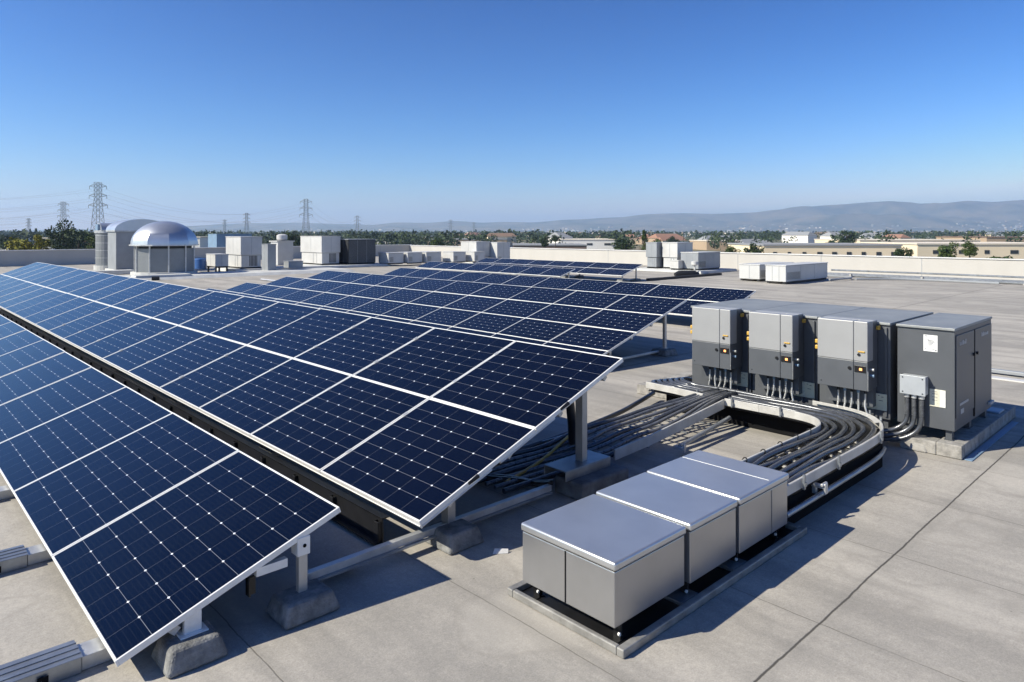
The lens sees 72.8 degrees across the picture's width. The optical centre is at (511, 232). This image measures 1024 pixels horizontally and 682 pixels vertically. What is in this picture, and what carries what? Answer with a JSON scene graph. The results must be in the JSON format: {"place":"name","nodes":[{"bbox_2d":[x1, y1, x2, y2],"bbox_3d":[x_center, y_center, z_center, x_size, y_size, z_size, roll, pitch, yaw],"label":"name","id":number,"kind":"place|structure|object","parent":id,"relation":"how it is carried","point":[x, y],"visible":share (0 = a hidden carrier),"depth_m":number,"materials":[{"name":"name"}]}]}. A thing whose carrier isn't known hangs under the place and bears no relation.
{"place":"outdoors","nodes":[
{"label":"outdoors","id":0,"kind":"place"},
{"bbox_2d":[192,236,207,247],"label":"warehouse","id":1,"kind":"structure","parent":0,"point":[202,241],"depth_m":333.09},
{"bbox_2d":[208,234,251,246],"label":"rooftop unit","id":2,"kind":"object","parent":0,"point":[216,240],"visible":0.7,"depth_m":93.90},
{"bbox_2d":[0,235,931,251],"bbox_3d":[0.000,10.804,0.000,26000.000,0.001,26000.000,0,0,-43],"label":"ground","id":3,"kind":"structure","parent":0,"point":[692,238],"depth_m":617.37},
{"bbox_2d":[0,234,19,249],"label":"tree","id":4,"kind":"object","parent":3,"relation":"on","point":[4,239],"visible":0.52,"depth_m":258.47,"materials":[{"name":"green plant"}]},
{"bbox_2d":[4,237,34,249],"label":"tree","id":5,"kind":"object","parent":3,"relation":"on","point":[20,244],"visible":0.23,"depth_m":128.18,"materials":[{"name":"green plant"}]},
{"bbox_2d":[31,234,52,249],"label":"tree","id":6,"kind":"object","parent":3,"relation":"on","point":[40,243],"visible":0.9,"depth_m":127.36,"materials":[{"name":"green plant"}]},
{"bbox_2d":[44,219,80,249],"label":"tree","id":7,"kind":"object","parent":3,"relation":"on","point":[61,240],"visible":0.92,"depth_m":169.04,"materials":[{"name":"green plant"}]},
{"bbox_2d":[69,230,93,248],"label":"tree","id":8,"kind":"object","parent":3,"relation":"on","point":[81,243],"visible":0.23,"depth_m":189.62,"materials":[{"name":"green plant"}]},
{"bbox_2d":[84,235,94,248],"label":"tree","id":9,"kind":"object","parent":3,"relation":"on","point":[90,240],"visible":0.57,"depth_m":149.46,"materials":[{"name":"green plant"}]},
{"bbox_2d":[88,182,107,232],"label":"pylon","id":10,"kind":"object","parent":3,"relation":"on","point":[93,203],"visible":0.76,"depth_m":419.58,"materials":[{"name":"metal"}]},
{"bbox_2d":[89,189,300,229],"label":"power line","id":11,"kind":"object","parent":10,"relation":"hanging from","point":[196,213],"visible":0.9,"depth_m":480.62,"materials":[{"name":"metal"}]},
{"bbox_2d":[285,232,300,245],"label":"tree","id":12,"kind":"object","parent":3,"relation":"on","point":[297,242],"visible":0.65,"depth_m":208.89,"materials":[{"name":"green plant"}]},
{"bbox_2d":[299,199,312,235],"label":"pylon","id":13,"kind":"object","parent":3,"relation":"on","point":[308,215],"visible":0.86,"depth_m":559.83,"materials":[{"name":"metal"}]},
{"bbox_2d":[427,238,506,245],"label":"warehouse","id":14,"kind":"structure","parent":3,"relation":"on","point":[498,240],"depth_m":500.00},
{"bbox_2d":[487,233,515,246],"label":"house","id":15,"kind":"structure","parent":3,"relation":"on","point":[508,236],"depth_m":521.27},
{"bbox_2d":[0,256,1023,681],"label":"roof","id":16,"kind":"structure","parent":3,"relation":"on","point":[902,564],"depth_m":5.43,"materials":[{"name":"concrete"}]},
{"bbox_2d":[93,223,111,269],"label":"ventilation tower","id":17,"kind":"structure","parent":16,"relation":"on","point":[101,247],"depth_m":51.05,"materials":[{"name":"metal"}]},
{"bbox_2d":[95,269,133,274],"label":"equipment curb","id":18,"kind":"structure","parent":16,"relation":"on","point":[119,272],"depth_m":45.86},
{"bbox_2d":[105,219,157,269],"bbox_3d":[-27.189,0.923,50.411,3.650,3.747,2.500,0,0,-43],"label":"roof ventilator","id":19,"kind":"object","parent":16,"relation":"on","point":[120,249],"visible":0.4,"depth_m":48.96,"materials":[{"name":"metal"}]},
{"bbox_2d":[129,221,198,274],"bbox_3d":[-22.422,1.034,44.800,4.014,3.527,4.014,0,0,-43],"label":"roof ventilator","id":20,"kind":"object","parent":16,"relation":"on","point":[163,247],"visible":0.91,"depth_m":43.41,"materials":[{"name":"metal"}]},
{"bbox_2d":[0,314,340,681],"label":"solar array","id":21,"kind":"object","parent":16,"relation":"on","point":[151,521],"visible":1,"depth_m":5.86,"materials":[{"name":"glass"}]},
{"bbox_2d":[195,258,206,269],"bbox_3d":[-21.982,2.225,49.000,0.824,0.770,0.824,0,0,-43],"label":"barrel","id":22,"kind":"object","parent":16,"relation":"on","point":[200,263],"visible":0.89,"depth_m":48.64,"materials":[{"name":"blue plastic"}]},
{"bbox_2d":[0,244,411,266],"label":"parapet wall","id":23,"kind":"structure","parent":16,"relation":"on","point":[52,257],"depth_m":60.02,"materials":[{"name":"concrete"}]},
{"bbox_2d":[207,267,227,271],"bbox_3d":[-20.601,2.623,48.565,0.850,0.347,1.500,0,0,-43],"label":"unit stand","id":24,"kind":"object","parent":16,"relation":"on","point":[216,269],"visible":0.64,"depth_m":48.77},
{"bbox_2d":[206,253,228,267],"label":"air conditioner","id":25,"kind":"object","parent":24,"relation":"on","point":[217,260],"visible":1,"depth_m":48.01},
{"bbox_2d":[119,267,353,279],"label":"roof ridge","id":26,"kind":"structure","parent":16,"relation":"on","point":[252,273],"depth_m":45.30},
{"bbox_2d":[131,273,191,277],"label":"equipment curb","id":27,"kind":"structure","parent":26,"relation":"on","point":[161,275],"depth_m":41.30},
{"bbox_2d":[262,244,276,269],"bbox_3d":[-16.946,1.723,48.372,0.660,1.846,1.060,0,0,-43],"label":"duct box","id":28,"kind":"object","parent":26,"relation":"on","point":[268,256],"visible":0.91,"depth_m":48.03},
{"bbox_2d":[283,260,302,267],"bbox_3d":[-15.766,2.293,50.034,1.160,0.486,0.860,0,0,-43],"label":"vent box","id":29,"kind":"object","parent":26,"relation":"on","point":[294,264],"visible":1,"depth_m":49.72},
{"bbox_2d":[213,266,280,270],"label":"equipment curb","id":30,"kind":"structure","parent":16,"relation":"on","point":[232,269],"depth_m":49.92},
{"bbox_2d":[225,236,262,268],"bbox_3d":[-19.675,1.449,50.919,1.630,2.298,2.810,0,0,-43],"label":"air conditioner","id":31,"kind":"object","parent":30,"relation":"on","point":[244,252],"visible":0.92,"depth_m":50.06,"materials":[{"name":"metal"}]},
{"bbox_2d":[269,234,294,264],"bbox_3d":[-19.885,1.474,60.000,1.600,2.647,1.600,0,0,-43],"label":"exhaust stack","id":32,"kind":"object","parent":16,"relation":"on","point":[284,249],"visible":0.84,"depth_m":59.48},
{"bbox_2d":[276,265,328,268],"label":"equipment curb","id":33,"kind":"structure","parent":16,"relation":"on","point":[312,266],"depth_m":52.20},
{"bbox_2d":[0,262,627,580],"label":"solar array","id":34,"kind":"object","parent":16,"relation":"on","point":[421,426],"visible":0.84,"depth_m":8.61,"materials":[{"name":"glass"}]},
{"bbox_2d":[303,263,390,267],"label":"equipment curb","id":35,"kind":"structure","parent":16,"relation":"on","point":[344,265],"depth_m":56.13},
{"bbox_2d":[300,236,340,264],"bbox_3d":[-15.704,1.449,56.836,1.730,2.298,3.660,0,0,-43],"label":"air conditioner","id":36,"kind":"object","parent":35,"relation":"on","point":[323,250],"visible":0.95,"depth_m":55.73,"materials":[{"name":"metal"}]},
{"bbox_2d":[338,239,375,264],"bbox_3d":[-13.059,1.574,57.546,2.610,2.048,2.460,0,0,-43],"label":"condenser","id":37,"kind":"object","parent":35,"relation":"on","point":[357,251],"visible":0.88,"depth_m":56.56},
{"bbox_2d":[378,252,403,263],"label":"air conditioner","id":38,"kind":"object","parent":16,"relation":"on","point":[392,257],"visible":0.99,"depth_m":57.78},
{"bbox_2d":[404,252,422,263],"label":"air conditioner","id":39,"kind":"object","parent":16,"relation":"on","point":[412,257],"visible":0.86,"depth_m":58.57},
{"bbox_2d":[421,251,440,262],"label":"air conditioner","id":40,"kind":"object","parent":16,"relation":"on","point":[429,256],"visible":0.82,"depth_m":59.58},
{"bbox_2d":[205,270,686,366],"bbox_3d":[-4.851,2.169,22.633,3.853,1.256,21.828,0,0,-43],"label":"solar array","id":41,"kind":"object","parent":16,"relation":"on","point":[597,323],"visible":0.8,"depth_m":18.54,"materials":[{"name":"glass"}]},
{"bbox_2d":[442,251,465,262],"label":"air conditioner","id":42,"kind":"object","parent":16,"relation":"on","point":[455,256],"visible":1,"depth_m":60.68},
{"bbox_2d":[460,241,489,262],"bbox_3d":[-3.361,1.808,63.407,1.660,1.977,2.260,0,0,-43],"label":"air conditioner","id":43,"kind":"object","parent":16,"relation":"on","point":[475,246],"visible":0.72,"depth_m":62.80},
{"bbox_2d":[465,251,484,262],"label":"air conditioner","id":44,"kind":"object","parent":16,"relation":"on","point":[474,256],"visible":0.84,"depth_m":61.26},
{"bbox_2d":[416,261,574,277],"bbox_3d":[-1.549,2.412,43.331,1.260,0.769,13.524,0,0,-43],"label":"solar array","id":45,"kind":"object","parent":16,"relation":"on","point":[528,270],"visible":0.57,"depth_m":42.37,"materials":[{"name":"glass"}]},
{"bbox_2d":[488,242,510,258],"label":"air conditioner","id":46,"kind":"object","parent":16,"relation":"on","point":[499,249],"visible":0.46,"depth_m":63.03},
{"bbox_2d":[487,475,549,486],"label":"cable","id":47,"kind":"object","parent":16,"relation":"on","point":[533,482],"visible":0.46,"depth_m":7.66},
{"bbox_2d":[487,473,552,484],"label":"cable","id":48,"kind":"object","parent":16,"relation":"on","point":[551,482],"visible":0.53,"depth_m":7.71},
{"bbox_2d":[505,435,567,481],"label":"cable","id":49,"kind":"object","parent":16,"relation":"on","point":[548,454],"visible":0.73,"depth_m":8.23,"materials":[{"name":"black plastic"}]},
{"bbox_2d":[474,258,642,281],"bbox_3d":[2.129,2.311,44.302,1.942,0.973,13.684,0,0,-43],"label":"solar array","id":50,"kind":"object","parent":16,"relation":"on","point":[610,269],"visible":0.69,"depth_m":42.28,"materials":[{"name":"glass"}]},
{"bbox_2d":[383,268,755,316],"bbox_3d":[0.131,2.274,27.086,2.193,1.046,18.820,0,0,-43],"label":"solar array","id":51,"kind":"object","parent":16,"relation":"on","point":[693,295],"visible":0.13,"depth_m":24.59,"materials":[{"name":"glass"}]},
{"bbox_2d":[517,392,654,450],"bbox_3d":[1.036,2.705,9.839,0.240,0.160,4.233,0,0,41],"label":"cable","id":52,"kind":"object","parent":16,"relation":"on","point":[626,408],"visible":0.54,"depth_m":10.20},
{"bbox_2d":[478,389,727,482],"bbox_3d":[1.424,2.571,9.089,4.578,0.417,0.160,0,0,-38],"label":"cable","id":53,"kind":"object","parent":16,"relation":"on","point":[572,452],"visible":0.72,"depth_m":8.82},
{"bbox_2d":[490,390,721,472],"bbox_3d":[1.298,2.571,9.198,4.538,0.404,0.246,0,0,-36],"label":"cable","id":54,"kind":"object","parent":16,"relation":"on","point":[536,457],"visible":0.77,"depth_m":8.96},
{"bbox_2d":[485,391,726,485],"bbox_3d":[1.454,2.571,8.985,4.468,0.403,0.127,0,0,-39],"label":"cable","id":55,"kind":"object","parent":16,"relation":"on","point":[538,467],"visible":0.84,"depth_m":8.94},
{"bbox_2d":[495,390,718,465],"bbox_3d":[1.207,2.571,9.265,4.502,0.404,0.259,0,0,-35],"label":"cable","id":56,"kind":"object","parent":16,"relation":"on","point":[526,455],"visible":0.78,"depth_m":9.34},
{"bbox_2d":[493,391,730,489],"bbox_3d":[1.570,2.571,8.894,4.511,0.403,0.138,0,0,-40],"label":"cable","id":57,"kind":"object","parent":16,"relation":"on","point":[541,472],"visible":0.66,"depth_m":8.86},
{"bbox_2d":[511,388,719,456],"bbox_3d":[1.177,2.570,9.373,4.618,0.418,0.294,0,0,-34],"label":"cable","id":58,"kind":"object","parent":16,"relation":"on","point":[553,441],"visible":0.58,"depth_m":9.52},
{"bbox_2d":[502,391,736,493],"bbox_3d":[1.671,2.571,8.824,4.558,0.416,0.196,0,0,-41],"label":"cable","id":59,"kind":"object","parent":16,"relation":"on","point":[505,490],"visible":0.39,"depth_m":7.79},
{"bbox_2d":[507,450,806,658],"bbox_3d":[1.353,2.494,5.900,2.770,0.606,1.120,0,0,-43],"label":"equipment enclosure","id":60,"kind":"object","parent":16,"relation":"on","point":[625,568],"visible":1,"depth_m":5.27,"materials":[{"name":"metal"}]},
{"bbox_2d":[542,395,813,459],"bbox_3d":[2.199,2.589,9.162,2.980,0.417,2.300,0,0,-43],"label":"cable tray","id":61,"kind":"object","parent":16,"relation":"on","point":[720,412],"visible":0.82,"depth_m":9.47,"materials":[{"name":"metal"}]},
{"bbox_2d":[646,273,721,280],"bbox_3d":[10.749,2.728,42.792,8.000,0.137,0.250,0,0,-43],"label":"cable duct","id":62,"kind":"object","parent":16,"relation":"on","point":[679,277],"visible":1,"depth_m":42.31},
{"bbox_2d":[632,267,736,273],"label":"equipment curb","id":63,"kind":"structure","parent":16,"relation":"on","point":[674,271],"depth_m":48.95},
{"bbox_2d":[645,242,663,267],"bbox_3d":[10.794,1.669,51.227,1.810,1.898,1.010,0,0,-43],"label":"air conditioner","id":64,"kind":"object","parent":63,"relation":"on","point":[655,258],"visible":0.71,"depth_m":50.61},
{"bbox_2d":[669,260,682,269],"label":"air conditioner","id":65,"kind":"object","parent":63,"relation":"on","point":[676,264],"visible":1,"depth_m":48.43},
{"bbox_2d":[662,242,692,267],"bbox_3d":[12.088,1.669,50.695,2.060,1.898,1.360,0,0,-43],"label":"air conditioner","id":66,"kind":"object","parent":63,"relation":"on","point":[671,250],"visible":0.62,"depth_m":50.08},
{"bbox_2d":[680,251,719,269],"bbox_3d":[13.391,1.999,49.243,2.960,1.238,1.460,0,0,-43],"label":"air conditioner","id":67,"kind":"object","parent":63,"relation":"on","point":[708,260],"visible":0.99,"depth_m":48.46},
{"bbox_2d":[674,270,698,275],"bbox_3d":[11.124,2.620,44.200,1.686,0.391,0.409,0,0,-7],"label":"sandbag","id":68,"kind":"object","parent":16,"relation":"on","point":[685,272],"visible":0.68,"depth_m":44.03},
{"bbox_2d":[410,245,1023,279],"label":"parapet wall","id":69,"kind":"structure","parent":16,"relation":"on","point":[977,266],"depth_m":47.63,"materials":[{"name":"concrete"}]},
{"bbox_2d":[646,382,885,530],"bbox_3d":[2.596,2.563,8.911,3.613,0.467,3.710,0,0,-43],"label":"cable tray","id":70,"kind":"object","parent":16,"relation":"on","point":[813,490],"visible":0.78,"depth_m":7.73,"materials":[{"name":"metal"}]},
{"bbox_2d":[651,379,828,464],"bbox_3d":[3.067,2.458,9.194,1.877,0.186,5.073,0,0,3],"label":"cable hose","id":71,"kind":"object","parent":70,"relation":"in","point":[775,452],"visible":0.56,"depth_m":7.82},
{"bbox_2d":[657,379,837,467],"bbox_3d":[3.164,2.464,9.153,1.909,0.173,5.090,0,0,4],"label":"cable hose","id":72,"kind":"object","parent":70,"relation":"in","point":[830,432],"visible":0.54,"depth_m":8.78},
{"bbox_2d":[663,378,847,469],"bbox_3d":[3.267,2.459,9.082,1.939,0.182,5.168,0,0,4],"label":"cable hose","id":73,"kind":"object","parent":70,"relation":"in","point":[800,453],"visible":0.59,"depth_m":8.25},
{"bbox_2d":[668,378,855,472],"bbox_3d":[3.362,2.464,9.042,1.972,0.172,5.180,0,0,4],"label":"cable hose","id":74,"kind":"object","parent":70,"relation":"in","point":[800,461],"visible":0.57,"depth_m":8.41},
{"bbox_2d":[674,377,865,477],"bbox_3d":[3.459,2.463,8.992,2.005,0.172,5.269,0,0,5],"label":"cable hose","id":75,"kind":"object","parent":70,"relation":"in","point":[837,448],"visible":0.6,"depth_m":8.24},
{"bbox_2d":[680,377,876,483],"bbox_3d":[3.558,2.463,8.978,2.044,0.172,5.384,0,0,5],"label":"cable hose","id":76,"kind":"object","parent":70,"relation":"in","point":[871,434],"visible":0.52,"depth_m":8.97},
{"bbox_2d":[739,262,793,280],"bbox_3d":[15.162,2.294,41.252,4.360,0.948,1.310,0,0,-43],"label":"air conditioner","id":77,"kind":"object","parent":16,"relation":"on","point":[750,271],"visible":0.62,"depth_m":39.77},
{"bbox_2d":[766,262,827,283],"bbox_3d":[16.281,2.269,39.558,5.460,0.998,1.210,0,0,-43],"label":"air conditioner","id":78,"kind":"object","parent":16,"relation":"on","point":[787,273],"visible":1,"depth_m":38.25,"materials":[{"name":"metal"}]},
{"bbox_2d":[637,370,1017,460],"bbox_3d":[4.923,2.699,11.240,2.906,0.197,4.980,0,0,-43],"label":"concrete pad","id":79,"kind":"object","parent":16,"relation":"on","point":[963,444],"visible":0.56,"depth_m":9.22,"materials":[{"name":"concrete"}]},
{"bbox_2d":[691,298,802,392],"bbox_3d":[3.968,1.917,11.662,1.875,1.423,1.051,0,0,-43],"label":"electrical cabinet","id":80,"kind":"object","parent":79,"relation":"on","point":[746,305],"visible":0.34,"depth_m":11.13,"materials":[{"name":"metal"}]},
{"bbox_2d":[690,305,743,388],"bbox_3d":[3.202,1.799,10.845,0.379,1.250,0.754,0,0,-43],"label":"inverter","id":81,"kind":"object","parent":80,"relation":"attached to","point":[716,332],"visible":0.98,"depth_m":10.71,"materials":[{"name":"grey metal"}]},
{"bbox_2d":[753,303,865,404],"bbox_3d":[4.682,1.917,10.906,1.875,1.423,1.011,0,0,-43],"label":"electrical cabinet","id":82,"kind":"object","parent":79,"relation":"on","point":[811,312],"visible":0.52,"depth_m":10.06,"materials":[{"name":"metal"}]},
{"bbox_2d":[747,310,805,400],"bbox_3d":[3.861,1.799,10.148,0.379,1.249,0.754,0,0,-43],"label":"inverter","id":83,"kind":"object","parent":82,"relation":"attached to","point":[775,339],"visible":1,"depth_m":10.02,"materials":[{"name":"grey metal"}]},
{"bbox_2d":[818,307,933,427],"bbox_3d":[5.362,1.917,10.186,1.875,1.423,0.951,0,0,-43],"label":"electrical cabinet","id":84,"kind":"object","parent":79,"relation":"on","point":[885,408],"visible":0.38,"depth_m":9.34,"materials":[{"name":"metal"}]},
{"bbox_2d":[815,316,879,412],"bbox_3d":[4.551,1.799,9.417,0.379,1.249,0.744,0,0,-43],"label":"inverter","id":85,"kind":"object","parent":84,"relation":"attached to","point":[846,347],"visible":0.98,"depth_m":9.29,"materials":[{"name":"grey metal"}]},
{"bbox_2d":[896,313,993,440],"bbox_3d":[5.988,1.917,9.534,1.860,1.423,0.718,0,0,-43],"label":"electrical cabinet","id":86,"kind":"object","parent":79,"relation":"on","point":[949,355],"visible":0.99,"depth_m":8.99,"materials":[{"name":"metal"}]},
{"bbox_2d":[878,373,927,441],"bbox_3d":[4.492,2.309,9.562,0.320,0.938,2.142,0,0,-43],"label":"junction box","id":87,"kind":"object","parent":86,"relation":"attached to","point":[913,386],"visible":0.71,"depth_m":8.94,"materials":[{"name":"paint"}]},
{"bbox_2d":[827,273,1023,283],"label":"roof pipe","id":88,"kind":"object","parent":16,"relation":"on","point":[1001,282],"visible":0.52,"depth_m":40.45,"materials":[{"name":"metal"}]},
{"bbox_2d":[831,269,1023,277],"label":"roof pipe","id":89,"kind":"object","parent":16,"relation":"on","point":[930,273],"visible":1,"depth_m":41.92,"materials":[{"name":"metal"}]},
{"bbox_2d":[856,278,999,283],"bbox_3d":[23.175,2.700,39.028,6.856,0.115,1.459,0,0,30],"label":"roof pipe","id":90,"kind":"object","parent":16,"relation":"on","point":[981,282],"visible":1,"depth_m":39.30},
{"bbox_2d":[992,368,1023,375],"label":"roof conduit","id":91,"kind":"object","parent":16,"relation":"on","point":[1009,372],"depth_m":13.52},
{"bbox_2d":[992,376,1023,382],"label":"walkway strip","id":92,"kind":"object","parent":16,"relation":"on","point":[1008,379],"depth_m":13.09,"materials":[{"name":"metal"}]},
{"bbox_2d":[0,228,1023,250],"bbox_3d":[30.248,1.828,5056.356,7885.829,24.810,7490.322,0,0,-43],"label":"woodland","id":93,"kind":"object","parent":3,"relation":"on","point":[400,237],"visible":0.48,"depth_m":585.36,"materials":[{"name":"green plant"}]},
{"bbox_2d":[548,232,572,242],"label":"house","id":94,"kind":"structure","parent":3,"relation":"on","point":[564,235],"depth_m":470.14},
{"bbox_2d":[556,238,614,249],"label":"warehouse","id":95,"kind":"structure","parent":3,"relation":"on","point":[597,243],"depth_m":430.00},
{"bbox_2d":[613,238,637,249],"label":"tree","id":96,"kind":"object","parent":3,"relation":"on","point":[625,245],"visible":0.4,"depth_m":174.51,"materials":[{"name":"green plant"}]},
{"bbox_2d":[234,220,1023,236],"bbox_3d":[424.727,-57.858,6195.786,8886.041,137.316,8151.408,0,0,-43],"label":"distant town","id":97,"kind":"object","parent":3,"relation":"on","point":[1016,227],"visible":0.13,"depth_m":5884.25},
{"bbox_2d":[689,240,739,249],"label":"warehouse","id":98,"kind":"structure","parent":3,"relation":"on","point":[701,244],"depth_m":422.56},
{"bbox_2d":[743,243,764,252],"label":"tree","id":99,"kind":"object","parent":3,"relation":"on","point":[753,248],"visible":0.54,"depth_m":159.71,"materials":[{"name":"green plant"}]},
{"bbox_2d":[838,230,856,242],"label":"tree","id":100,"kind":"object","parent":3,"relation":"on","point":[842,239],"visible":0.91,"depth_m":328.76,"materials":[{"name":"green plant"}]},
{"bbox_2d":[814,239,980,242],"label":"warehouse","id":101,"kind":"structure","parent":3,"relation":"on","point":[894,240],"depth_m":400.00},
{"bbox_2d":[893,247,912,255],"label":"tree","id":102,"kind":"object","parent":3,"relation":"on","point":[899,252],"visible":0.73,"depth_m":139.48,"materials":[{"name":"green plant"}]},
{"bbox_2d":[937,241,958,256],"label":"tree","id":103,"kind":"object","parent":3,"relation":"on","point":[946,251],"visible":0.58,"depth_m":129.35,"materials":[{"name":"green plant"}]},
{"bbox_2d":[961,241,978,257],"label":"tree","id":104,"kind":"object","parent":3,"relation":"on","point":[971,249],"visible":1,"depth_m":131.69,"materials":[{"name":"green plant"}]},
{"bbox_2d":[935,236,1023,241],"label":"warehouse","id":105,"kind":"structure","parent":3,"relation":"on","point":[993,239],"depth_m":425.33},
{"bbox_2d":[0,200,1023,232],"bbox_3d":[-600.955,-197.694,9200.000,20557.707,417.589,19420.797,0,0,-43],"label":"hills","id":106,"kind":"structure","parent":0,"point":[874,216],"depth_m":7043.04,"materials":[{"name":"grey"}]},
{"bbox_2d":[0,0,1023,229],"label":"sky","id":107,"kind":"structure","parent":0,"point":[375,111],"materials":[{"name":"blue"}]},
{"bbox_2d":[513,243,586,248],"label":"warehouse","id":108,"kind":"structure","parent":0,"point":[558,245],"depth_m":330.00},
{"bbox_2d":[648,234,683,241],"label":"house","id":109,"kind":"structure","parent":0,"point":[654,236],"depth_m":574.10,"materials":[{"name":"ceramic"}]},
{"bbox_2d":[782,232,816,242],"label":"house","id":110,"kind":"structure","parent":0,"point":[806,237],"depth_m":685.77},
{"bbox_2d":[727,243,902,255],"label":"warehouse","id":111,"kind":"structure","parent":0,"point":[844,249],"depth_m":230.00,"materials":[{"name":"concrete"}]},
{"bbox_2d":[820,232,845,238],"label":"house","id":112,"kind":"structure","parent":0,"point":[826,235],"depth_m":585.40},
{"bbox_2d":[860,242,1023,258],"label":"warehouse","id":113,"kind":"structure","parent":0,"point":[1014,250],"depth_m":250.00,"materials":[{"name":"concrete"}]},
{"bbox_3d":[34.557,2.698,29.895,1.500,0.197,0.300,0,0,-43],"label":"pipe support","id":114,"kind":"object","parent":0,"visible":0},
{"bbox_2d":[827,272,1023,281],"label":"roof pipe","id":115,"kind":"object","parent":114,"relation":"on","point":[929,277],"visible":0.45,"depth_m":40.91,"materials":[{"name":"metal"}]},
{"bbox_3d":[0.395,1.650,8.283,0.250,0.300,0.180,0,0,-43],"label":"combiner box","id":116,"kind":"object","parent":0,"visible":0},
{"bbox_2d":[566,402,574,448],"bbox_3d":[0.725,2.148,8.643,0.234,1.235,0.936,0,0,34],"label":"cable hose","id":117,"kind":"object","parent":116,"relation":"hanging from","point":[570,410],"visible":0.24,"depth_m":8.52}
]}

